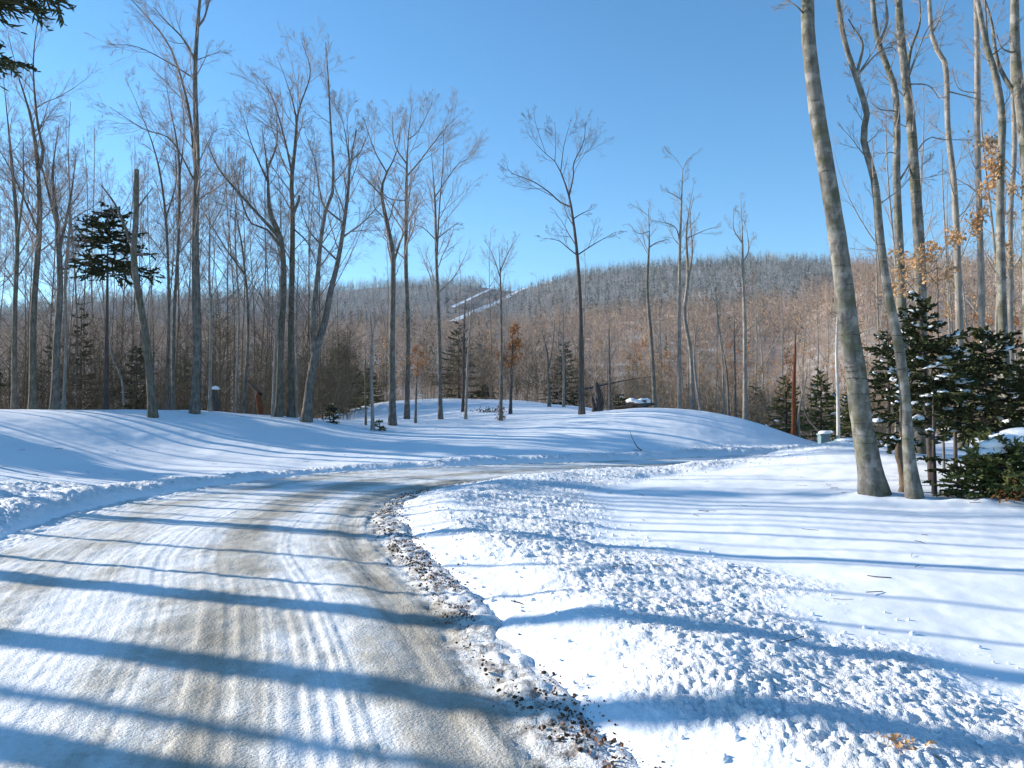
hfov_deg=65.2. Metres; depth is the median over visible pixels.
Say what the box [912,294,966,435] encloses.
sapling
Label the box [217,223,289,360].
bare tree
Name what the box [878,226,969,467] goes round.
sapling
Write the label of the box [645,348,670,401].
sapling
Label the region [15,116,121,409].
bare tree
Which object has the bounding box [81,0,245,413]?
bare tree
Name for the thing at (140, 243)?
bare tree
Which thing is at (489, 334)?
sapling
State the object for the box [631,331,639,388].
sapling
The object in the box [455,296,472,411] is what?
bare tree
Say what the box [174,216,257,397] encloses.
bare tree
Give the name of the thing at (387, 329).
bare tree
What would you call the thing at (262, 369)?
sapling
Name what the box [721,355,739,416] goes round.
sapling
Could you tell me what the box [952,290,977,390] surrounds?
sapling
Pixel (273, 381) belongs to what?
bare tree
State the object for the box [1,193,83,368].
bare tree
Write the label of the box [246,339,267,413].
sapling
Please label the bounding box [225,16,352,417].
bare tree
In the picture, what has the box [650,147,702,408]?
bare tree
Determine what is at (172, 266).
bare tree
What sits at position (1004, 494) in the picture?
bush
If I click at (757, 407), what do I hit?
evergreen tree
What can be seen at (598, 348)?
sapling
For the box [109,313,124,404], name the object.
sapling
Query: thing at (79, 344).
evergreen tree
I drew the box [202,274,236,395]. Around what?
sapling
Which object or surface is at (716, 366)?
bare tree
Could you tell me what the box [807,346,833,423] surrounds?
sapling
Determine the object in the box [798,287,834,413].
bare tree
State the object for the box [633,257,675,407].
bare tree
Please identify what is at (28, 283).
bare tree
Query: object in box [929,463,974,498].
spruce
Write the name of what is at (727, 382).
bare tree
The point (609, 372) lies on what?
bare tree
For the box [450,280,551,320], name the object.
ski trail
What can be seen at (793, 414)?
dead snag
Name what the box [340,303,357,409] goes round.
bare tree
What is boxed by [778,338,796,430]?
sapling
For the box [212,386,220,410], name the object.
stump
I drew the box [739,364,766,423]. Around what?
sapling
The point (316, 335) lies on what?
sapling
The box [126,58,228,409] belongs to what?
bare tree
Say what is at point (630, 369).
sapling
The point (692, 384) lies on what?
bare tree
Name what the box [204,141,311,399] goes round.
bare tree
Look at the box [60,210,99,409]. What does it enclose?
bare tree
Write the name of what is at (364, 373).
sapling
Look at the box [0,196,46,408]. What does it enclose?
bare tree
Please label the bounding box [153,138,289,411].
bare tree
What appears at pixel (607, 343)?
bare tree
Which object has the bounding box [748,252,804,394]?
bare tree
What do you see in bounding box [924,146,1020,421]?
bare tree
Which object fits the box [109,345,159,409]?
evergreen tree
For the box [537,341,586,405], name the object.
evergreen tree
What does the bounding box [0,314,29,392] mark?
sapling
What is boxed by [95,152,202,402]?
bare tree
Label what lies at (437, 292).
bare tree
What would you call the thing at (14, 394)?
bare tree
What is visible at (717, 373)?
sapling
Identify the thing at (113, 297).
bare tree
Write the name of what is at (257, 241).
bare tree
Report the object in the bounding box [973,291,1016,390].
sapling
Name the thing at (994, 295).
sapling
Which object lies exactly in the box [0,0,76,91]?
spruce
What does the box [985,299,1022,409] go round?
sapling
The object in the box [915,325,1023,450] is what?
spruce
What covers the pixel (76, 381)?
sapling
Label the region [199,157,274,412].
bare tree
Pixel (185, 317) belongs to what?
sapling
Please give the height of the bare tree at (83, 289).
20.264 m
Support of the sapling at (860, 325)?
on the snow ground
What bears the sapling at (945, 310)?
on the snow ground
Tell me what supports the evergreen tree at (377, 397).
on the snow ground
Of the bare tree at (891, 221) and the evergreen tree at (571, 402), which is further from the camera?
the evergreen tree at (571, 402)
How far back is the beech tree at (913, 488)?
12.07 m
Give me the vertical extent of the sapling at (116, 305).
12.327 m
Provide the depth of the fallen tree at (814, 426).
31.53 m
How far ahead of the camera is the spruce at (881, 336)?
17.47 m
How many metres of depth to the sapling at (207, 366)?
39.81 m
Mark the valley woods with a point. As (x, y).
(807, 354)
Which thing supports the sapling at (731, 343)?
on the snow ground
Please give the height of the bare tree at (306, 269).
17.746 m
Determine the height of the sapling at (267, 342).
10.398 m
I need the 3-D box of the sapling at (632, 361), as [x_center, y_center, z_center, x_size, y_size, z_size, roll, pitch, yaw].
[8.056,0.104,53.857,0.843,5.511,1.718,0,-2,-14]
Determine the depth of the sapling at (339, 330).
42.37 m
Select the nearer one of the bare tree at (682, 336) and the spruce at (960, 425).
the spruce at (960, 425)
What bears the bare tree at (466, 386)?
on the snow ground
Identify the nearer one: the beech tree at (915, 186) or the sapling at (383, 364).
the beech tree at (915, 186)
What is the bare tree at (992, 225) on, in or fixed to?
on the snow ground
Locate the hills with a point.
(811, 367)
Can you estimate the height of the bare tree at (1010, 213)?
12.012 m
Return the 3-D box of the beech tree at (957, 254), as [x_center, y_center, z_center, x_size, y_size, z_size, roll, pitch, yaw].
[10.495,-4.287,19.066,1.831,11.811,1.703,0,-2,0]
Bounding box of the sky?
[0,0,1023,309]
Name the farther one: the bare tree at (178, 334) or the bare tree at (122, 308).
the bare tree at (122, 308)
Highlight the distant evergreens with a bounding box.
[3,251,1018,374]
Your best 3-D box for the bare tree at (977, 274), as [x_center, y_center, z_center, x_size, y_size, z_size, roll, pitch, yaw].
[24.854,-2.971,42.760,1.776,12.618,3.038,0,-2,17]
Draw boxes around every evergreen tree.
[37,321,74,406]
[42,299,103,409]
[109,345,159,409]
[169,356,201,407]
[315,351,370,413]
[323,403,340,423]
[353,368,385,406]
[375,420,386,430]
[428,321,481,398]
[470,384,498,399]
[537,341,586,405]
[612,394,627,409]
[737,386,780,429]
[760,376,810,439]
[790,368,845,441]
[824,394,882,439]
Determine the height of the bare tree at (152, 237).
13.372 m
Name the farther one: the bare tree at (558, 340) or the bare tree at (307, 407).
the bare tree at (558, 340)
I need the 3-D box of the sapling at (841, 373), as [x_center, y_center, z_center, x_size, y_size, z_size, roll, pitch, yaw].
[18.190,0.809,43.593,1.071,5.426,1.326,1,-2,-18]
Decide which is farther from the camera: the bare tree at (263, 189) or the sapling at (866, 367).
the bare tree at (263, 189)
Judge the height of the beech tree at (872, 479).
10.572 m
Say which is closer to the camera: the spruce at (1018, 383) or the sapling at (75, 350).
the spruce at (1018, 383)
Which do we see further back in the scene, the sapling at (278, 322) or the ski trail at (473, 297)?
the ski trail at (473, 297)
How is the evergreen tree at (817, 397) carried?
on the snow ground
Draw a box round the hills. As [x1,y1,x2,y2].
[0,261,1022,437]
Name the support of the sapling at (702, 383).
on the snow ground
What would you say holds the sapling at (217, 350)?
on the snow ground
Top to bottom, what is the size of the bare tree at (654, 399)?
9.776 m
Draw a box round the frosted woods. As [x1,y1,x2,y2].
[0,249,832,333]
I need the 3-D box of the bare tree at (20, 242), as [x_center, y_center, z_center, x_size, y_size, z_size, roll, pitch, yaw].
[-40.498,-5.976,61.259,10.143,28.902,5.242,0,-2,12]
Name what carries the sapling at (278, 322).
on the snow ground
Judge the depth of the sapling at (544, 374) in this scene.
71.77 m
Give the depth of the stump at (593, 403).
40.91 m
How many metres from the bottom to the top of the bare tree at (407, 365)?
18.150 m
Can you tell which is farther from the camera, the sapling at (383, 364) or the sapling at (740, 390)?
the sapling at (383, 364)
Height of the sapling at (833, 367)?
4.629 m
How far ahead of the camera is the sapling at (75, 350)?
37.36 m
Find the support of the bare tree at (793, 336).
on the snow ground
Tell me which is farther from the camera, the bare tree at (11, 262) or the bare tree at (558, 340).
the bare tree at (11, 262)
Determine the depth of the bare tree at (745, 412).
34.89 m
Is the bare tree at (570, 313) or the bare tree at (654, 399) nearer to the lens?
the bare tree at (654, 399)
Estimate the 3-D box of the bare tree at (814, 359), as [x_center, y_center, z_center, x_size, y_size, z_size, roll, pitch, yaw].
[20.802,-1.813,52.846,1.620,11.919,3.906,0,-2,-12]
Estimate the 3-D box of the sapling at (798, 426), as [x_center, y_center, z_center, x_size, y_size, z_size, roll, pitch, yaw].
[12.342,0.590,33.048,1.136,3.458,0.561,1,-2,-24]
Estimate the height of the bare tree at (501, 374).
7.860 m
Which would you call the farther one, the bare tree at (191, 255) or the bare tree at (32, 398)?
the bare tree at (191, 255)
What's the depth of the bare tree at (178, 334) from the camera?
43.83 m
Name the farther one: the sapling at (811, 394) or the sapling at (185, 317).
the sapling at (185, 317)
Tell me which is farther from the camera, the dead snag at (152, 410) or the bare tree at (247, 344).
the bare tree at (247, 344)
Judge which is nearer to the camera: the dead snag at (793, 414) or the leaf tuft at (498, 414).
the dead snag at (793, 414)
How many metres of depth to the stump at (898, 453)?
12.83 m
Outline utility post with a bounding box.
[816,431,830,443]
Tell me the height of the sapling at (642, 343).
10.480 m
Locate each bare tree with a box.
[0,5,102,408]
[0,70,75,408]
[0,127,102,407]
[0,128,85,399]
[0,133,41,343]
[0,155,49,371]
[0,173,58,332]
[0,189,46,390]
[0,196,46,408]
[0,209,23,361]
[0,210,30,366]
[1,187,83,380]
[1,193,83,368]
[3,118,95,395]
[5,220,112,402]
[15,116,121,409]
[20,94,120,409]
[42,159,94,409]
[53,114,156,387]
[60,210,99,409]
[78,170,125,365]
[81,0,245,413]
[83,129,176,407]
[88,222,146,378]
[93,158,179,408]
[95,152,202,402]
[119,152,181,379]
[121,176,186,408]
[124,67,200,409]
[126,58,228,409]
[144,153,208,382]
[145,193,226,374]
[149,176,218,380]
[152,117,225,384]
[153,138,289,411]
[158,129,257,390]
[163,162,219,353]
[173,131,247,405]
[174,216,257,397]
[177,136,272,410]
[185,167,238,411]
[199,88,296,416]
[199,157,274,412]
[199,166,269,413]
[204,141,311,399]
[205,156,317,398]
[217,147,289,380]
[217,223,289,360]
[218,199,289,413]
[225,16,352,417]
[235,170,302,405]
[241,128,356,358]
[253,140,350,416]
[259,175,330,417]
[264,248,292,416]
[265,34,389,422]
[278,122,381,374]
[280,246,310,417]
[285,226,331,353]
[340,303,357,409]
[348,100,429,425]
[359,86,471,418]
[365,273,411,362]
[366,248,403,401]
[403,250,466,360]
[406,119,489,418]
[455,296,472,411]
[459,276,485,418]
[475,223,516,395]
[484,231,519,420]
[485,285,526,377]
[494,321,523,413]
[497,106,627,414]
[529,240,594,406]
[533,297,578,404]
[539,316,555,406]
[559,299,572,406]
[592,298,626,409]
[597,318,616,409]
[611,300,658,406]
[623,198,670,407]
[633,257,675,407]
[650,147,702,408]
[662,276,701,406]
[675,178,723,409]
[685,303,703,410]
[689,288,719,395]
[702,273,729,414]
[710,300,730,412]
[713,336,737,415]
[722,309,742,416]
[723,193,763,419]
[747,270,781,389]
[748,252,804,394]
[768,266,816,427]
[787,280,816,435]
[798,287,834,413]
[809,271,840,440]
[819,310,839,438]
[826,71,951,291]
[852,203,914,431]
[859,192,889,432]
[861,297,884,383]
[867,87,988,409]
[909,150,975,375]
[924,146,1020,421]
[931,148,995,431]
[937,182,975,345]
[940,0,997,441]
[944,202,992,403]
[961,47,1020,349]
[964,207,996,319]
[971,199,1020,396]
[981,0,1023,397]
[1005,161,1020,298]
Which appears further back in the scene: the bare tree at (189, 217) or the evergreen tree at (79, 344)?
the bare tree at (189, 217)
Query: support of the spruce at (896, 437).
on the snow ground
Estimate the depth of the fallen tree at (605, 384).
42.72 m
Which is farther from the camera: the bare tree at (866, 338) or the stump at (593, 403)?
the bare tree at (866, 338)
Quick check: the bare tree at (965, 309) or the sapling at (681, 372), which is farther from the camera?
the sapling at (681, 372)
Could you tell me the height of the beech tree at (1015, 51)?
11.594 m
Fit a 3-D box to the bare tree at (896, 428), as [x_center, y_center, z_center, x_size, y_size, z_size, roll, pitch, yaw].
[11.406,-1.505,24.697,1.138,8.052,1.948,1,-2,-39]
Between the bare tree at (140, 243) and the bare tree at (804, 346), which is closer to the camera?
the bare tree at (140, 243)
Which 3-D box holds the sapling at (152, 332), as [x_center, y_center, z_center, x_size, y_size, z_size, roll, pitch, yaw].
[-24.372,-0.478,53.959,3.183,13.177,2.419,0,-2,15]
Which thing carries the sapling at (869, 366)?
on the snow ground
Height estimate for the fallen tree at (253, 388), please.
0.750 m
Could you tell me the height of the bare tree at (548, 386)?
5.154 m
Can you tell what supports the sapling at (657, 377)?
on the snow ground
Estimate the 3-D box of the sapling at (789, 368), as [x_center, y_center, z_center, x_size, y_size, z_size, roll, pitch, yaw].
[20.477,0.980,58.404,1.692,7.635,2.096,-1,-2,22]
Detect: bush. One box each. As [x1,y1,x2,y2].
[946,427,1023,499]
[967,478,1023,502]
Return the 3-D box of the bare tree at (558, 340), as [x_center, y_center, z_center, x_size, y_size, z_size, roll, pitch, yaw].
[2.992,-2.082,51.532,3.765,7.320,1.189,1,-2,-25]
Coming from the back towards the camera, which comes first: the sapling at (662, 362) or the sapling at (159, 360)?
the sapling at (662, 362)
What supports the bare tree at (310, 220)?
on the snow ground
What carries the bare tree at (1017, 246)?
on the snow ground
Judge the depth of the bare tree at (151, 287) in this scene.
53.74 m
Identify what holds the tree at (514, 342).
on the snow ground
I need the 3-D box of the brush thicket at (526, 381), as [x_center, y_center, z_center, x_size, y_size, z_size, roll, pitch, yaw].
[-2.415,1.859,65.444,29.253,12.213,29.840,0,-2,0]
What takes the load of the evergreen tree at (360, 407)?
on the snow ground
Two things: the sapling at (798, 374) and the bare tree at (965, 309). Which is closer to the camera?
the bare tree at (965, 309)
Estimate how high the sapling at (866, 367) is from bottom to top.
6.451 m
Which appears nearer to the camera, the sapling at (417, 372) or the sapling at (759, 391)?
the sapling at (417, 372)
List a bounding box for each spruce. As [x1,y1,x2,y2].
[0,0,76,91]
[862,320,913,453]
[868,288,1000,480]
[872,369,936,484]
[891,345,995,469]
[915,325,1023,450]
[916,399,961,494]
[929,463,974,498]
[969,349,1023,433]
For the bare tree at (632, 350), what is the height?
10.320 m
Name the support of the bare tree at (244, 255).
on the snow ground
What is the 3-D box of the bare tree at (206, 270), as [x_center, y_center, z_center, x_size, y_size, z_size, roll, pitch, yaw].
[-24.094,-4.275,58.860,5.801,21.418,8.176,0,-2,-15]
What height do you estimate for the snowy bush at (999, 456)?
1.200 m
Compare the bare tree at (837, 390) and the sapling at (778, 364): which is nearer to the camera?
the bare tree at (837, 390)
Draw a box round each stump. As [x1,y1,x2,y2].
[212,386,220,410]
[255,392,263,414]
[590,396,595,411]
[594,381,603,411]
[894,443,903,491]
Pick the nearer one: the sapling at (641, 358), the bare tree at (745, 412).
the bare tree at (745, 412)
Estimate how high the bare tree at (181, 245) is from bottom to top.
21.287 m
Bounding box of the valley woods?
[0,300,1021,439]
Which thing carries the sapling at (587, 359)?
on the snow ground
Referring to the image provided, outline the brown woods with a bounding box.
[0,246,1021,380]
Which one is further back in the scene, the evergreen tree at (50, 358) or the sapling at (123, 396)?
the evergreen tree at (50, 358)
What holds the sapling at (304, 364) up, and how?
on the snow ground
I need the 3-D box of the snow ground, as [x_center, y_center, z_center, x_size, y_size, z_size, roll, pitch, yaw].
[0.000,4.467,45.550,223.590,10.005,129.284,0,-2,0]
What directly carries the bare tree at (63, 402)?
on the snow ground
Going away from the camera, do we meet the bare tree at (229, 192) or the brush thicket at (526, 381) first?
the bare tree at (229, 192)
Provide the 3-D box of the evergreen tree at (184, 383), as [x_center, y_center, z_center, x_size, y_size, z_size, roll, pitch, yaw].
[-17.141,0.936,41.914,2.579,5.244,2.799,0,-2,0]
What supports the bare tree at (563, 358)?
on the snow ground
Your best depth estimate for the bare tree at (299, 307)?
51.24 m
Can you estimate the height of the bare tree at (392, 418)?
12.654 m
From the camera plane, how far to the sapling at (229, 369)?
42.70 m
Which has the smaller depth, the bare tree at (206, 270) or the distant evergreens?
the bare tree at (206, 270)
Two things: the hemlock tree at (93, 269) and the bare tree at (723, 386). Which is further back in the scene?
the bare tree at (723, 386)
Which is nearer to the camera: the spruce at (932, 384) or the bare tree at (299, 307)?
the spruce at (932, 384)
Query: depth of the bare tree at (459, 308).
70.35 m
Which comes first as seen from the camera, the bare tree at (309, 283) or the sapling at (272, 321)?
the bare tree at (309, 283)
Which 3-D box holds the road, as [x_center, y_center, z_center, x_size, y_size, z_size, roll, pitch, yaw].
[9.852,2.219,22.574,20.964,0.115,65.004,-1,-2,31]
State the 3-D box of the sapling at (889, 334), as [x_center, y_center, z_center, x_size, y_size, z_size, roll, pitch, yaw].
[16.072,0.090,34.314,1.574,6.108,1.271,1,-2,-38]
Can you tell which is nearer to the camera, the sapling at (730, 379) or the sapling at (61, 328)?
the sapling at (61, 328)
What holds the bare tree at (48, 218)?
on the snow ground
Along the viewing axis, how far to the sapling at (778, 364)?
55.20 m
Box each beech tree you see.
[771,0,891,496]
[834,0,945,498]
[856,0,980,383]
[864,0,964,453]
[903,0,991,447]
[967,0,1023,408]
[970,0,1023,419]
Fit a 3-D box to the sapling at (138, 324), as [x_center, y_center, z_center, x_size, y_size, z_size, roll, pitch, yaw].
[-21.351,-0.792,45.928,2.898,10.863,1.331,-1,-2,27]
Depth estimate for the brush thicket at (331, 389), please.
35.50 m
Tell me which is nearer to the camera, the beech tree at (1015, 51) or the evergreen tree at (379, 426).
the beech tree at (1015, 51)
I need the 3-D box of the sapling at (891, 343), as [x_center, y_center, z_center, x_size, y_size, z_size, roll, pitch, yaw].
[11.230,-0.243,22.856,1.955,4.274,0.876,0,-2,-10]
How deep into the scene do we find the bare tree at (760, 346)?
52.52 m
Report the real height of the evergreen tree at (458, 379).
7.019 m
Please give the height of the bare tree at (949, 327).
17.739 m
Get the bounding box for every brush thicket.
[0,287,381,419]
[333,321,648,412]
[615,345,898,442]
[845,312,1022,441]
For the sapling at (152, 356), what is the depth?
44.38 m
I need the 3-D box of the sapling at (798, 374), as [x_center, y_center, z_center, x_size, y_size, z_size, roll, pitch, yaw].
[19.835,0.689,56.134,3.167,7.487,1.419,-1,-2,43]
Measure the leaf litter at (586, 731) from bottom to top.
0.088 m
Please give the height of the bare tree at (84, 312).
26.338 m
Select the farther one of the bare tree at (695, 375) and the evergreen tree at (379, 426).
the bare tree at (695, 375)
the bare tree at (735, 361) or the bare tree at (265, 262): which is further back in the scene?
the bare tree at (265, 262)
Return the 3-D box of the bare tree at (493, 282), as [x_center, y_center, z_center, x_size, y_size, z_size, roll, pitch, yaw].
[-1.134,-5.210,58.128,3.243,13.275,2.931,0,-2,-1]
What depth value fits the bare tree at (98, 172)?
61.60 m
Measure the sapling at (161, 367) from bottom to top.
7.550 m
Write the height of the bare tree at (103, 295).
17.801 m
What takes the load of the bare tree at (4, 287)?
on the snow ground
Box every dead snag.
[101,169,158,417]
[791,330,795,435]
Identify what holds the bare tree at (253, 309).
on the snow ground
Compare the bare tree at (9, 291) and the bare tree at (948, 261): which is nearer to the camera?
the bare tree at (948, 261)
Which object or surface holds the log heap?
on the snow ground
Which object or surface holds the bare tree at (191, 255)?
on the snow ground
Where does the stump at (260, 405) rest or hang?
on the snow ground
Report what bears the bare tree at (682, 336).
on the snow ground
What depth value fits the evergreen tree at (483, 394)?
59.97 m
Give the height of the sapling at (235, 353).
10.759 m
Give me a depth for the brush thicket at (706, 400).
40.54 m
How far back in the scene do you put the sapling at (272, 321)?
54.10 m
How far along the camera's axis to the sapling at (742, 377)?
59.55 m
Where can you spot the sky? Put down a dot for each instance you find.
(723, 78)
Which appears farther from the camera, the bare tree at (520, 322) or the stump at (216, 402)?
the bare tree at (520, 322)
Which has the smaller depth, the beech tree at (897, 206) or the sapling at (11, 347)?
the beech tree at (897, 206)
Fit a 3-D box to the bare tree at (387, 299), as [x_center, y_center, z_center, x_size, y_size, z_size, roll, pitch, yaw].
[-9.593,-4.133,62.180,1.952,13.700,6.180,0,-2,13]
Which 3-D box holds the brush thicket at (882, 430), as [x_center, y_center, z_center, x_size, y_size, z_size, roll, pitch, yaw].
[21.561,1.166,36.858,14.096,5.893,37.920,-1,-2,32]
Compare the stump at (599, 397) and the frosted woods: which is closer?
the stump at (599, 397)
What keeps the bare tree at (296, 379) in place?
on the snow ground
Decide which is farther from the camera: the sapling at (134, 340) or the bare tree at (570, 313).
the bare tree at (570, 313)
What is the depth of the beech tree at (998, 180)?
16.51 m
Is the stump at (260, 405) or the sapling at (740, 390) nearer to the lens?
the stump at (260, 405)
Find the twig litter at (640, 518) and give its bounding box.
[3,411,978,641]
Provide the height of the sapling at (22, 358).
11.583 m
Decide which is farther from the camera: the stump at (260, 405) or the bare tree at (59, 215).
the bare tree at (59, 215)
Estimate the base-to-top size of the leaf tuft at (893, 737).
0.089 m
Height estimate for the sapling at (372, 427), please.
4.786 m
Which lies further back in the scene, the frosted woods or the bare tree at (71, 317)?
the frosted woods
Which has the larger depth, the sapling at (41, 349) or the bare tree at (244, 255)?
the bare tree at (244, 255)
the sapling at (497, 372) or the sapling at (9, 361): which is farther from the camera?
the sapling at (497, 372)
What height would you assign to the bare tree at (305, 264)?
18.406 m
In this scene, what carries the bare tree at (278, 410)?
on the snow ground
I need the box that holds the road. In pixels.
[0,453,767,767]
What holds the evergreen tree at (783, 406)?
on the snow ground
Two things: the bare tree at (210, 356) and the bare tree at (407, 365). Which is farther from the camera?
the bare tree at (407, 365)
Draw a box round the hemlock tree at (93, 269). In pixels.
[63,201,165,409]
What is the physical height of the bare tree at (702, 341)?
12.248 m
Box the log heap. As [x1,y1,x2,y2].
[615,398,653,408]
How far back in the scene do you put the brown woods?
320.96 m
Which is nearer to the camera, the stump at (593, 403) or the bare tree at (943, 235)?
the bare tree at (943, 235)
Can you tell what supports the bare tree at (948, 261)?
on the snow ground
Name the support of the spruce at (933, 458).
on the snow ground
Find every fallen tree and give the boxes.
[247,381,261,395]
[575,377,645,391]
[801,404,819,431]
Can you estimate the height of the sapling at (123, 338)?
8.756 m
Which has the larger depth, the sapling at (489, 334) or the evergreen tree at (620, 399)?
the sapling at (489, 334)
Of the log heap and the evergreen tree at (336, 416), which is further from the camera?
the log heap
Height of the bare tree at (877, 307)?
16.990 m
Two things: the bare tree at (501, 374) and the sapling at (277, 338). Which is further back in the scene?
the sapling at (277, 338)
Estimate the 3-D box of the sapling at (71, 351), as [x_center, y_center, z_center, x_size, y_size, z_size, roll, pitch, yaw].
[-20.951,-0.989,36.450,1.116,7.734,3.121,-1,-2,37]
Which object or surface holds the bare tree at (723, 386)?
on the snow ground
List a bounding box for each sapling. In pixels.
[0,300,40,406]
[0,310,21,406]
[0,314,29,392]
[18,277,85,408]
[21,322,51,383]
[49,295,69,386]
[52,290,89,409]
[70,351,84,409]
[92,274,159,393]
[109,285,135,406]
[109,307,139,402]
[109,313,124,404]
[113,332,165,409]
[118,314,165,407]
[125,287,162,400]
[137,284,176,378]
[150,330,177,409]
[163,278,191,402]
[190,295,252,403]
[200,325,219,410]
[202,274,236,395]
[202,290,251,405]
[205,333,234,411]
[236,276,287,413]
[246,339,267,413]
[249,335,285,407]
[262,291,277,406]
[265,271,324,373]
[272,307,302,384]
[294,329,311,393]
[297,302,316,387]
[308,293,321,418]
[333,287,364,419]
[359,339,367,424]
[362,304,386,430]
[373,335,402,401]
[406,345,428,422]
[466,328,497,398]
[489,341,505,399]
[525,342,547,400]
[572,320,612,403]
[575,338,605,400]
[620,332,650,393]
[623,347,639,408]
[624,344,637,395]
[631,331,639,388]
[632,326,646,388]
[637,354,670,407]
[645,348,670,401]
[665,341,688,408]
[695,360,719,408]
[705,350,731,409]
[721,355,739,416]
[726,327,751,415]
[730,370,751,417]
[731,350,752,417]
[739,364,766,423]
[747,343,783,402]
[770,340,814,433]
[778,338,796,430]
[781,345,796,423]
[797,357,820,437]
[804,350,826,440]
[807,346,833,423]
[823,359,845,433]
[835,362,846,411]
[841,347,873,393]
[858,313,888,442]
[862,330,893,410]
[872,315,893,412]
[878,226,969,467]
[879,307,930,382]
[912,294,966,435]
[929,296,964,371]
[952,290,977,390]
[968,290,1000,408]
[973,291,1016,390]
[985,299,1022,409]
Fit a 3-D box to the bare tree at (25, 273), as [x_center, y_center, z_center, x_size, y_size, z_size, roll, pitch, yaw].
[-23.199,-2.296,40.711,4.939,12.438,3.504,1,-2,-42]
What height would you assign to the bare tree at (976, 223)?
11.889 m
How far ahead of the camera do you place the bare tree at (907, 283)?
54.80 m
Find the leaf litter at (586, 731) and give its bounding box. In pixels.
[377,502,664,767]
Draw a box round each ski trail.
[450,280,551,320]
[453,288,492,306]
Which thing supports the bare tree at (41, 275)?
on the snow ground
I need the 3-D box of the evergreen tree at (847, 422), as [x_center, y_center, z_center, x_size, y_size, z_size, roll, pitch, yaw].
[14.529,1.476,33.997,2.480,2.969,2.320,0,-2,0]
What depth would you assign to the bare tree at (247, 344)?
31.14 m
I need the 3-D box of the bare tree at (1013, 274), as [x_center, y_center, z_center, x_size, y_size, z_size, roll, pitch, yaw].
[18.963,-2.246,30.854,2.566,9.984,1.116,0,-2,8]
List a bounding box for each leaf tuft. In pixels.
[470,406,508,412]
[495,404,506,419]
[878,732,940,760]
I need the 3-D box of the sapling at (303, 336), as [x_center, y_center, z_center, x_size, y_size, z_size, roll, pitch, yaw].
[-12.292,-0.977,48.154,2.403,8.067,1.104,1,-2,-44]
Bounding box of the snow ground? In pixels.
[0,398,1023,767]
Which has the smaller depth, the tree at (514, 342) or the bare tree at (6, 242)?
the tree at (514, 342)

